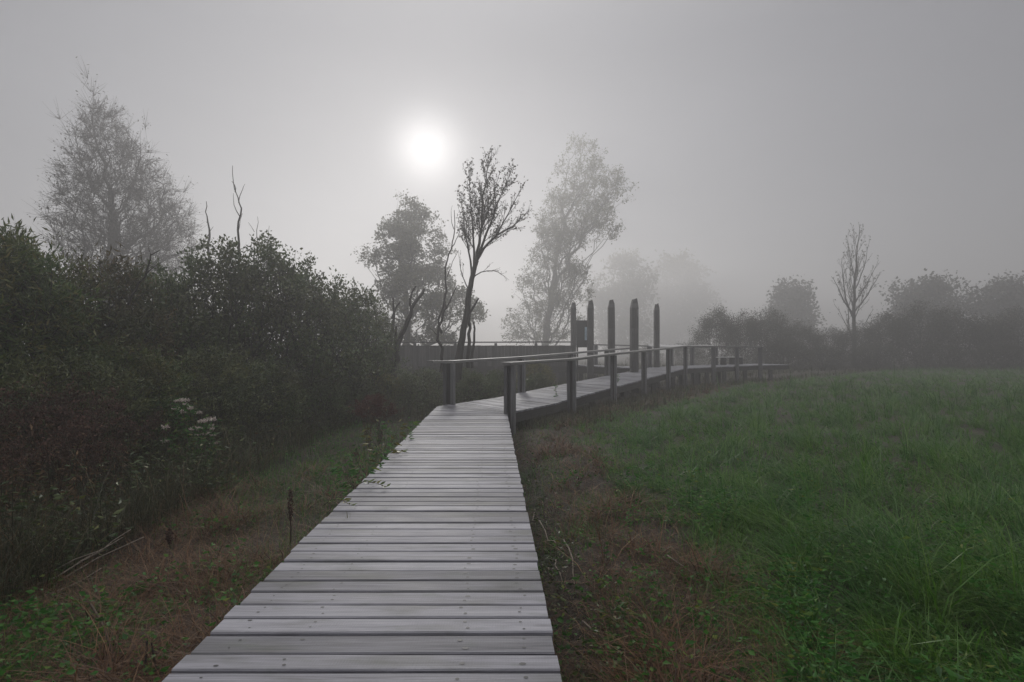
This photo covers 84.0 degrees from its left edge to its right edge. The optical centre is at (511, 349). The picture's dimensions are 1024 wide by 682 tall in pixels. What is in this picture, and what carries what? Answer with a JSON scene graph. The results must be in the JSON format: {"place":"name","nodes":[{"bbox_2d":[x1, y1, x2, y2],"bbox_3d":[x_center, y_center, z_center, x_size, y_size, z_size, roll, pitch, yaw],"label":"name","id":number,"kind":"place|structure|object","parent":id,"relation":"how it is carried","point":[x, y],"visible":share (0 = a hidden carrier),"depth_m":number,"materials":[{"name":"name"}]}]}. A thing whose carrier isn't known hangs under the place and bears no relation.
{"place":"outdoors","nodes":[
{"label":"outdoors","id":0,"kind":"place"},
{"bbox_2d":[203,201,212,282],"bbox_3d":[-10.743,-3.687,20.000,0.495,3.052,0.176,0,0,10],"label":"bare pole","id":1,"kind":"object","parent":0,"point":[209,237],"visible":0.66,"depth_m":20.00,"materials":[{"name":"brown plant"}]},
{"bbox_2d":[0,353,1023,681],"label":"ground","id":2,"kind":"structure","parent":0,"point":[532,503],"depth_m":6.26,"materials":[{"name":"green plant"}]},
{"bbox_2d":[13,568,101,604],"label":"cut stalk","id":3,"kind":"object","parent":2,"relation":"on","point":[62,588],"visible":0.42,"depth_m":3.85,"materials":[{"name":"brown plant"}]},
{"bbox_2d":[0,213,128,437],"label":"willow shrub","id":4,"kind":"object","parent":2,"relation":"on","point":[12,233],"visible":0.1,"depth_m":8.18,"materials":[{"name":"green plant"}]},
{"bbox_2d":[18,402,110,511],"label":"dead weed","id":5,"kind":"object","parent":2,"relation":"on","point":[60,428],"visible":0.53,"depth_m":5.71,"materials":[{"name":"brown plant"}]},
{"bbox_2d":[21,410,111,531],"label":"dead weed","id":6,"kind":"object","parent":2,"relation":"on","point":[43,456],"visible":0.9,"depth_m":5.12,"materials":[{"name":"brown plant"}]},
{"bbox_2d":[0,217,136,462],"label":"willow shrub","id":7,"kind":"object","parent":2,"relation":"on","point":[10,262],"visible":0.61,"depth_m":7.47,"materials":[{"name":"green plant"}]},
{"bbox_2d":[24,543,114,588],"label":"cut stalk","id":8,"kind":"object","parent":2,"relation":"on","point":[74,564],"visible":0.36,"depth_m":4.22,"materials":[{"name":"brown plant"}]},
{"bbox_2d":[31,529,130,588],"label":"cut stalk","id":9,"kind":"object","parent":2,"relation":"on","point":[86,558],"visible":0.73,"depth_m":4.20,"materials":[{"name":"brown plant"}]},
{"bbox_2d":[45,537,122,572],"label":"cut stalk","id":10,"kind":"object","parent":9,"relation":"on","point":[86,555],"visible":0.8,"depth_m":4.17,"materials":[{"name":"beige plant"}]},
{"bbox_2d":[0,345,172,490],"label":"willow shrub","id":11,"kind":"object","parent":2,"relation":"on","point":[22,376],"visible":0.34,"depth_m":6.83,"materials":[{"name":"green plant"}]},
{"bbox_2d":[0,227,199,455],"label":"willow shrub","id":12,"kind":"object","parent":2,"relation":"on","point":[132,276],"visible":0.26,"depth_m":8.83,"materials":[{"name":"green plant"}]},
{"bbox_2d":[127,247,159,304],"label":"bare twig","id":13,"kind":"object","parent":12,"relation":"attached to","point":[135,290],"visible":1,"depth_m":8.00,"materials":[{"name":"wood"}]},
{"bbox_2d":[63,537,143,578],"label":"cut stalk","id":14,"kind":"object","parent":2,"relation":"on","point":[102,556],"visible":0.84,"depth_m":4.29,"materials":[{"name":"brown plant"}]},
{"bbox_2d":[89,603,117,666],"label":"withered weed","id":15,"kind":"object","parent":2,"relation":"on","point":[96,612],"visible":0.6,"depth_m":3.09,"materials":[{"name":"brown plant"}]},
{"bbox_2d":[77,439,138,511],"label":"dead weed","id":16,"kind":"object","parent":2,"relation":"on","point":[116,452],"visible":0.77,"depth_m":5.55,"materials":[{"name":"brown plant"}]},
{"bbox_2d":[21,57,211,315],"bbox_3d":[-21.786,-7.659,31.963,9.513,17.386,8.953,0,0,0],"label":"feathery tree","id":17,"kind":"object","parent":2,"relation":"on","point":[113,230],"visible":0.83,"depth_m":31.02,"materials":[{"name":"grey plant"}]},
{"bbox_2d":[38,332,212,467],"bbox_3d":[-5.263,0.735,7.875,2.154,1.998,2.091,0,0,29],"label":"willow shrub","id":18,"kind":"object","parent":2,"relation":"on","point":[156,368],"visible":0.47,"depth_m":7.80,"materials":[{"name":"green plant"}]},
{"bbox_2d":[144,641,147,672],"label":"withered weed","id":19,"kind":"object","parent":2,"relation":"on","point":[146,649],"visible":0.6,"depth_m":2.75,"materials":[{"name":"brown plant"}]},
{"bbox_2d":[151,643,157,673],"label":"withered weed","id":20,"kind":"object","parent":2,"relation":"on","point":[154,658],"visible":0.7,"depth_m":2.75,"materials":[{"name":"brown plant"}]},
{"bbox_2d":[82,255,233,435],"bbox_3d":[-6.650,0.029,10.107,2.977,3.541,2.723,0,0,41],"label":"alder shrub","id":21,"kind":"object","parent":2,"relation":"on","point":[186,327],"visible":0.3,"depth_m":10.17,"materials":[{"name":"green plant"}]},
{"bbox_2d":[165,528,173,557],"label":"dock stalk","id":22,"kind":"object","parent":2,"relation":"on","point":[169,534],"visible":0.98,"depth_m":4.55,"materials":[{"name":"brown plant"}]},
{"bbox_2d":[128,270,232,419],"bbox_3d":[-7.264,0.049,12.587,3.560,3.574,3.197,0,0,28],"label":"willow shrub","id":23,"kind":"object","parent":2,"relation":"on","point":[193,310],"visible":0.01,"depth_m":12.14,"materials":[{"name":"green plant"}]},
{"bbox_2d":[159,396,222,478],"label":"flowering plant","id":24,"kind":"object","parent":2,"relation":"on","point":[180,410],"visible":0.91,"depth_m":7.17,"materials":[{"name":"green plant"}]},
{"bbox_2d":[136,342,289,457],"bbox_3d":[-4.849,0.785,9.056,2.213,1.856,2.465,0,0,9],"label":"willow shrub","id":25,"kind":"object","parent":2,"relation":"on","point":[235,374],"visible":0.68,"depth_m":8.84,"materials":[{"name":"green plant"}]},
{"bbox_2d":[150,234,283,422],"bbox_3d":[-5.916,-0.267,11.224,2.818,4.097,2.872,0,0,41],"label":"alder shrub","id":26,"kind":"object","parent":2,"relation":"on","point":[217,279],"visible":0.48,"depth_m":11.00,"materials":[{"name":"green plant"}]},
{"bbox_2d":[0,386,468,606],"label":"dry stems","id":27,"kind":"object","parent":2,"relation":"on","point":[66,500],"visible":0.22,"depth_m":4.90,"materials":[{"name":"brown plant"}]},
{"bbox_2d":[232,166,244,271],"bbox_3d":[-6.995,-2.986,14.511,0.382,3.378,0.186,0,0,8],"label":"bare pole","id":28,"kind":"object","parent":2,"relation":"on","point":[238,226],"visible":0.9,"depth_m":14.52,"materials":[{"name":"brown plant"}]},
{"bbox_2d":[191,230,345,425],"bbox_3d":[-5.075,-0.349,12.016,3.361,4.290,3.298,0,0,6],"label":"alder shrub","id":29,"kind":"object","parent":2,"relation":"on","point":[266,253],"visible":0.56,"depth_m":11.53,"materials":[{"name":"green plant"}]},
{"bbox_2d":[0,380,558,579],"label":"rank weeds","id":30,"kind":"object","parent":2,"relation":"on","point":[58,497],"visible":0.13,"depth_m":5.88,"materials":[{"name":"green plant"}]},
{"bbox_2d":[287,490,293,552],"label":"dock stalk","id":31,"kind":"object","parent":2,"relation":"on","point":[290,512],"visible":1,"depth_m":4.62,"materials":[{"name":"brown plant"}]},
{"bbox_2d":[228,252,383,425],"bbox_3d":[-4.539,-0.216,13.219,3.632,4.080,3.322,0,0,11],"label":"alder shrub","id":32,"kind":"object","parent":2,"relation":"on","point":[332,325],"visible":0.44,"depth_m":12.54,"materials":[{"name":"green plant"}]},
{"bbox_2d":[280,274,399,415],"bbox_3d":[-4.135,-0.052,13.975,3.168,3.769,2.898,0,0,-38],"label":"alder shrub","id":33,"kind":"object","parent":2,"relation":"on","point":[374,330],"visible":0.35,"depth_m":14.04,"materials":[{"name":"green plant"}]},
{"bbox_2d":[327,454,380,498],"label":"leafy weed","id":34,"kind":"object","parent":2,"relation":"on","point":[333,470],"visible":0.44,"depth_m":5.50,"materials":[{"name":"green plant"}]},
{"bbox_2d":[320,375,393,420],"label":"shrub","id":35,"kind":"object","parent":2,"relation":"on","point":[368,391],"visible":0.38,"depth_m":13.15,"materials":[{"name":"green plant"}]},
{"bbox_2d":[162,414,561,681],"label":"boardwalk","id":36,"kind":"structure","parent":2,"relation":"on","point":[439,580],"depth_m":3.06,"materials":[{"name":"grey wood"}]},
{"bbox_2d":[324,498,356,505],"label":"leafy sprig","id":37,"kind":"object","parent":36,"relation":"on","point":[344,500],"visible":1,"depth_m":4.68,"materials":[{"name":"green plant"}]},
{"bbox_2d":[352,478,390,488],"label":"leafy sprig","id":38,"kind":"object","parent":36,"relation":"on","point":[364,481],"visible":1,"depth_m":5.32,"materials":[{"name":"green plant"}]},
{"bbox_2d":[369,449,407,456],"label":"leafy sprig","id":39,"kind":"object","parent":36,"relation":"on","point":[374,455],"visible":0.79,"depth_m":6.97,"materials":[{"name":"green plant"}]},
{"bbox_2d":[339,440,393,482],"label":"leafy weed","id":40,"kind":"object","parent":2,"relation":"on","point":[353,471],"visible":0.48,"depth_m":6.08,"materials":[{"name":"green plant"}]},
{"bbox_2d":[348,392,388,446],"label":"dead weed","id":41,"kind":"object","parent":2,"relation":"on","point":[363,408],"visible":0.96,"depth_m":9.57,"materials":[{"name":"brown plant"}]},
{"bbox_2d":[340,296,409,399],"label":"alder shrub","id":42,"kind":"object","parent":2,"relation":"on","point":[387,324],"visible":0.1,"depth_m":15.97,"materials":[{"name":"green plant"}]},
{"bbox_2d":[363,398,405,442],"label":"dead weed","id":43,"kind":"object","parent":2,"relation":"on","point":[391,408],"visible":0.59,"depth_m":9.89,"materials":[{"name":"brown plant"}]},
{"bbox_2d":[361,419,407,467],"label":"leafy weed","id":44,"kind":"object","parent":2,"relation":"on","point":[391,440],"visible":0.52,"depth_m":6.92,"materials":[{"name":"green plant"}]},
{"bbox_2d":[361,368,416,408],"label":"shrub","id":45,"kind":"object","parent":2,"relation":"on","point":[390,377],"visible":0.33,"depth_m":14.43,"materials":[{"name":"green plant"}]},
{"bbox_2d":[371,360,412,385],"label":"shrub","id":46,"kind":"object","parent":2,"relation":"on","point":[401,373],"visible":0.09,"depth_m":18.36,"materials":[{"name":"green plant"}]},
{"bbox_2d":[389,297,400,365],"bbox_3d":[-3.541,-0.428,17.016,0.379,2.283,0.311,0,0,-22],"label":"forked snag","id":47,"kind":"object","parent":2,"relation":"on","point":[393,315],"visible":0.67,"depth_m":17.03,"materials":[{"name":"brown plant"}]},
{"bbox_2d":[380,417,419,452],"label":"leafy weed","id":48,"kind":"object","parent":2,"relation":"on","point":[415,422],"visible":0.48,"depth_m":8.18,"materials":[{"name":"green plant"}]},
{"bbox_2d":[391,286,424,380],"bbox_3d":[-3.028,-0.452,16.496,1.037,2.809,0.280,0,0,-7],"label":"forked snag","id":49,"kind":"object","parent":2,"relation":"on","point":[402,332],"visible":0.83,"depth_m":16.43,"materials":[{"name":"brown plant"}]},
{"bbox_2d":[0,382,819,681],"bbox_3d":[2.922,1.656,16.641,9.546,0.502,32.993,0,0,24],"label":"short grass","id":50,"kind":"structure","parent":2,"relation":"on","point":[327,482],"depth_m":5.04,"materials":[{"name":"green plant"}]},
{"bbox_2d":[382,371,439,415],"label":"shrub","id":51,"kind":"object","parent":2,"relation":"on","point":[409,381],"visible":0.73,"depth_m":14.57,"materials":[{"name":"green plant"}]},
{"bbox_2d":[0,418,828,681],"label":"ground weeds","id":52,"kind":"object","parent":2,"relation":"on","point":[27,634],"visible":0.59,"depth_m":3.30,"materials":[{"name":"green plant"}]},
{"bbox_2d":[350,189,490,345],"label":"oak tree","id":53,"kind":"object","parent":2,"relation":"on","point":[406,250],"visible":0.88,"depth_m":44.08,"materials":[{"name":"grey plant"}]},
{"bbox_2d":[399,367,458,404],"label":"shrub","id":54,"kind":"object","parent":2,"relation":"on","point":[430,377],"visible":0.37,"depth_m":16.35,"materials":[{"name":"green plant"}]},
{"bbox_2d":[430,208,459,373],"bbox_3d":[-2.038,-1.825,17.226,0.928,5.090,0.330,0,0,0],"label":"sapling","id":55,"kind":"object","parent":2,"relation":"on","point":[442,312],"visible":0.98,"depth_m":17.17,"materials":[{"name":"brown plant"}]},
{"bbox_2d":[440,366,484,396],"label":"shrub","id":56,"kind":"object","parent":2,"relation":"on","point":[465,370],"visible":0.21,"depth_m":20.31,"materials":[{"name":"green plant"}]},
{"bbox_2d":[376,341,574,382],"bbox_3d":[-1.797,0.775,26.196,9.412,2.330,0.200,0,0,-2],"label":"screen fence","id":57,"kind":"object","parent":2,"relation":"on","point":[420,355],"visible":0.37,"depth_m":26.16,"materials":[{"name":"grey wood"}]},
{"bbox_2d":[455,370,502,401],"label":"shrub","id":58,"kind":"object","parent":2,"relation":"on","point":[474,380],"visible":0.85,"depth_m":16.58,"materials":[{"name":"green plant"}]},
{"bbox_2d":[455,145,532,384],"bbox_3d":[-0.572,-2.699,17.932,2.573,7.640,1.571,0,0,0],"label":"slender tree","id":59,"kind":"object","parent":2,"relation":"on","point":[483,214],"visible":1,"depth_m":17.93,"materials":[{"name":"black plant"}]},
{"bbox_2d":[476,368,517,396],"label":"shrub","id":60,"kind":"object","parent":2,"relation":"on","point":[495,374],"visible":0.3,"depth_m":18.34,"materials":[{"name":"green plant"}]},
{"bbox_2d":[0,358,1023,613],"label":"rough grass","id":61,"kind":"structure","parent":2,"relation":"on","point":[140,510],"depth_m":6.03,"materials":[{"name":"green plant"}]},
{"bbox_2d":[455,298,478,367],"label":"broken stem","id":62,"kind":"object","parent":61,"relation":"on","point":[468,356],"visible":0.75,"depth_m":18.17,"materials":[{"name":"brown plant"}]},
{"bbox_2d":[399,364,629,380],"bbox_3d":[-0.096,1.421,26.926,12.881,1.438,1.953,0,0,-3],"label":"side gangway","id":63,"kind":"object","parent":2,"relation":"on","point":[598,369],"visible":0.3,"depth_m":26.23,"materials":[{"name":"grey wood"}]},
{"bbox_2d":[516,358,556,391],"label":"shrub","id":64,"kind":"object","parent":2,"relation":"on","point":[531,369],"visible":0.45,"depth_m":21.26,"materials":[{"name":"green plant"}]},
{"bbox_2d":[526,372,556,390],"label":"shrub","id":65,"kind":"object","parent":2,"relation":"on","point":[538,378],"visible":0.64,"depth_m":19.23,"materials":[{"name":"green plant"}]},
{"bbox_2d":[532,512,560,548],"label":"dead stem","id":66,"kind":"object","parent":2,"relation":"on","point":[533,520],"visible":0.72,"depth_m":5.46,"materials":[{"name":"beige plant"}]},
{"bbox_2d":[430,367,683,421],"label":"ramp walkway","id":67,"kind":"structure","parent":2,"relation":"on","point":[534,403],"depth_m":15.30,"materials":[{"name":"grey wood"}]},
{"bbox_2d":[426,347,629,404],"bbox_3d":[1.914,0.956,19.248,0.380,2.168,14.700,0,0,31],"label":"wooden railing","id":68,"kind":"object","parent":67,"relation":"attached to","point":[448,383],"visible":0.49,"depth_m":15.27,"materials":[{"name":"grey wood"}]},
{"bbox_2d":[501,345,687,434],"bbox_3d":[3.859,0.921,18.512,0.258,2.237,16.258,0,0,29],"label":"wooden railing","id":69,"kind":"object","parent":67,"relation":"attached to","point":[510,391],"visible":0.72,"depth_m":14.25,"materials":[{"name":"grey wood"}]},
{"bbox_2d":[562,539,574,583],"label":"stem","id":70,"kind":"object","parent":2,"relation":"on","point":[571,557],"visible":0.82,"depth_m":4.48,"materials":[{"name":"plant"}]},
{"bbox_2d":[499,132,638,345],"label":"poplar tree","id":71,"kind":"object","parent":2,"relation":"on","point":[555,296],"visible":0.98,"depth_m":65.10,"materials":[{"name":"grey plant"}]},
{"bbox_2d":[570,302,575,356],"bbox_3d":[2.910,-0.167,26.996,0.249,4.215,0.257,0,0,-5],"label":"timber post","id":72,"kind":"object","parent":2,"relation":"on","point":[573,320],"visible":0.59,"depth_m":26.88,"materials":[{"name":"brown wood"}]},
{"bbox_2d":[576,320,586,379],"bbox_3d":[3.276,0.240,26.260,0.614,3.201,0.100,0,0,0],"label":"information board","id":73,"kind":"object","parent":2,"relation":"on","point":[581,333],"visible":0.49,"depth_m":26.22,"materials":[{"name":"wood"}]},
{"bbox_2d":[513,416,654,681],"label":"edge weeds","id":74,"kind":"object","parent":2,"relation":"on","point":[603,611],"visible":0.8,"depth_m":3.45,"materials":[{"name":"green plant"}]},
{"bbox_2d":[587,300,593,378],"bbox_3d":[3.524,-0.141,25.592,0.282,4.163,0.286,0,0,-2],"label":"timber post","id":75,"kind":"object","parent":2,"relation":"on","point":[590,337],"visible":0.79,"depth_m":25.46,"materials":[{"name":"brown wood"}]},
{"bbox_2d":[607,300,614,355],"bbox_3d":[4.303,-0.118,24.696,0.299,4.116,0.309,0,0,0],"label":"timber post","id":76,"kind":"object","parent":2,"relation":"on","point":[611,323],"visible":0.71,"depth_m":24.56,"materials":[{"name":"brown wood"}]},
{"bbox_2d":[580,248,660,355],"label":"foggy tree","id":77,"kind":"object","parent":2,"relation":"on","point":[628,291],"visible":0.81,"depth_m":156.16,"materials":[{"name":"grey plant"}]},
{"bbox_2d":[594,344,648,377],"bbox_3d":[5.564,0.865,28.710,5.163,2.350,0.457,0,0,-10],"label":"wooden railing","id":78,"kind":"object","parent":2,"relation":"on","point":[595,353],"visible":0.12,"depth_m":28.47,"materials":[{"name":"grey wood"}]},
{"bbox_2d":[630,298,638,392],"bbox_3d":[5.193,-0.126,24.194,0.319,4.131,0.331,0,0,-4],"label":"timber post","id":79,"kind":"object","parent":2,"relation":"on","point":[634,334],"visible":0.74,"depth_m":24.05,"materials":[{"name":"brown wood"}]},
{"bbox_2d":[623,347,664,363],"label":"hawthorn bush","id":80,"kind":"object","parent":2,"relation":"on","point":[640,355],"visible":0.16,"depth_m":60.61,"materials":[{"name":"grey plant"}]},
{"bbox_2d":[653,304,659,387],"bbox_3d":[6.960,-0.152,27.394,0.258,4.184,0.269,0,0,2],"label":"timber post","id":81,"kind":"object","parent":2,"relation":"on","point":[656,361],"visible":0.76,"depth_m":27.28,"materials":[{"name":"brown wood"}]},
{"bbox_2d":[639,247,726,353],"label":"foggy tree","id":82,"kind":"object","parent":2,"relation":"on","point":[684,273],"visible":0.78,"depth_m":233.91,"materials":[{"name":"grey plant"}]},
{"bbox_2d":[666,555,702,579],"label":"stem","id":83,"kind":"object","parent":2,"relation":"on","point":[679,563],"visible":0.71,"depth_m":4.18,"materials":[{"name":"plant"}]},
{"bbox_2d":[674,340,708,364],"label":"hawthorn bush","id":84,"kind":"object","parent":2,"relation":"on","point":[678,351],"visible":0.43,"depth_m":55.80,"materials":[{"name":"grey plant"}]},
{"bbox_2d":[687,303,750,364],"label":"hawthorn bush","id":85,"kind":"object","parent":2,"relation":"on","point":[708,326],"visible":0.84,"depth_m":46.94,"materials":[{"name":"grey plant"}]},
{"bbox_2d":[650,364,788,386],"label":"viewing platform","id":86,"kind":"structure","parent":2,"relation":"on","point":[696,370],"depth_m":28.68,"materials":[{"name":"grey wood"}]},
{"bbox_2d":[647,344,717,387],"bbox_3d":[9.047,0.887,30.203,0.609,2.307,7.776,0,0,43],"label":"wooden railing","id":87,"kind":"object","parent":86,"relation":"attached to","point":[692,357],"visible":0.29,"depth_m":29.52,"materials":[{"name":"grey wood"}]},
{"bbox_2d":[688,345,761,383],"bbox_3d":[10.712,0.920,28.346,7.658,2.240,0.393,0,0,-42],"label":"wooden railing","id":88,"kind":"object","parent":86,"relation":"attached to","point":[713,362],"visible":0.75,"depth_m":28.77,"materials":[{"name":"grey wood"}]},
{"bbox_2d":[707,357,742,364],"bbox_3d":[12.141,0.620,32.253,3.200,0.440,0.555,0,0,-41],"label":"bench","id":89,"kind":"object","parent":86,"relation":"on","point":[723,360],"visible":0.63,"depth_m":31.94,"materials":[{"name":"grey wood"}]},
{"bbox_2d":[716,308,779,363],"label":"hawthorn bush","id":90,"kind":"object","parent":2,"relation":"on","point":[752,326],"visible":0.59,"depth_m":48.58,"materials":[{"name":"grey plant"}]},
{"bbox_2d":[740,305,808,366],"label":"hawthorn bush","id":91,"kind":"object","parent":2,"relation":"on","point":[773,328],"visible":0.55,"depth_m":49.85,"materials":[{"name":"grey plant"}]},
{"bbox_2d":[748,335,820,369],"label":"hawthorn bush","id":92,"kind":"object","parent":2,"relation":"on","point":[781,346],"visible":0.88,"depth_m":47.43,"materials":[{"name":"grey plant"}]},
{"bbox_2d":[752,274,830,354],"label":"foggy tree","id":93,"kind":"object","parent":2,"relation":"on","point":[793,298],"visible":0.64,"depth_m":98.08,"materials":[{"name":"grey plant"}]},
{"bbox_2d":[561,356,1023,681],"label":"meadow grass","id":94,"kind":"structure","parent":2,"relation":"on","point":[914,622],"depth_m":5.63,"materials":[{"name":"green plant"}]},
{"bbox_2d":[572,399,1023,681],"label":"field weeds","id":95,"kind":"object","parent":2,"relation":"on","point":[845,668],"visible":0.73,"depth_m":3.68,"materials":[{"name":"green plant"}]},
{"bbox_2d":[776,318,828,367],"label":"hawthorn bush","id":96,"kind":"object","parent":2,"relation":"on","point":[809,332],"visible":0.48,"depth_m":51.84,"materials":[{"name":"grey plant"}]},
{"bbox_2d":[804,326,858,367],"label":"hawthorn bush","id":97,"kind":"object","parent":2,"relation":"on","point":[831,330],"visible":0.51,"depth_m":53.08,"materials":[{"name":"grey plant"}]},
{"bbox_2d":[831,222,883,366],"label":"bare tree","id":98,"kind":"object","parent":2,"relation":"on","point":[853,313],"visible":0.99,"depth_m":53.89,"materials":[{"name":"grey plant"}]},
{"bbox_2d":[831,320,893,367],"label":"hawthorn bush","id":99,"kind":"object","parent":2,"relation":"on","point":[851,336],"visible":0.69,"depth_m":51.37,"materials":[{"name":"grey plant"}]},
{"bbox_2d":[851,308,926,368],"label":"hawthorn bush","id":100,"kind":"object","parent":2,"relation":"on","point":[889,326],"visible":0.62,"depth_m":50.99,"materials":[{"name":"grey plant"}]},
{"bbox_2d":[882,296,970,369],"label":"hawthorn bush","id":101,"kind":"object","parent":2,"relation":"on","point":[938,323],"visible":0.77,"depth_m":50.16,"materials":[{"name":"grey plant"}]},
{"bbox_2d":[877,268,991,358],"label":"foggy tree","id":102,"kind":"object","parent":2,"relation":"on","point":[936,288],"visible":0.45,"depth_m":81.30,"materials":[{"name":"grey plant"}]},
{"bbox_2d":[912,304,996,367],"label":"hawthorn bush","id":103,"kind":"object","parent":2,"relation":"on","point":[967,322],"visible":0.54,"depth_m":50.68,"materials":[{"name":"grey plant"}]},
{"bbox_2d":[961,269,1023,361],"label":"foggy tree","id":104,"kind":"object","parent":2,"relation":"on","point":[1000,289],"visible":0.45,"depth_m":79.39,"materials":[{"name":"grey plant"}]},
{"bbox_2d":[0,0,1023,354],"label":"sky","id":105,"kind":"structure","parent":0,"point":[753,135],"materials":[{"name":"grey"}]}
]}

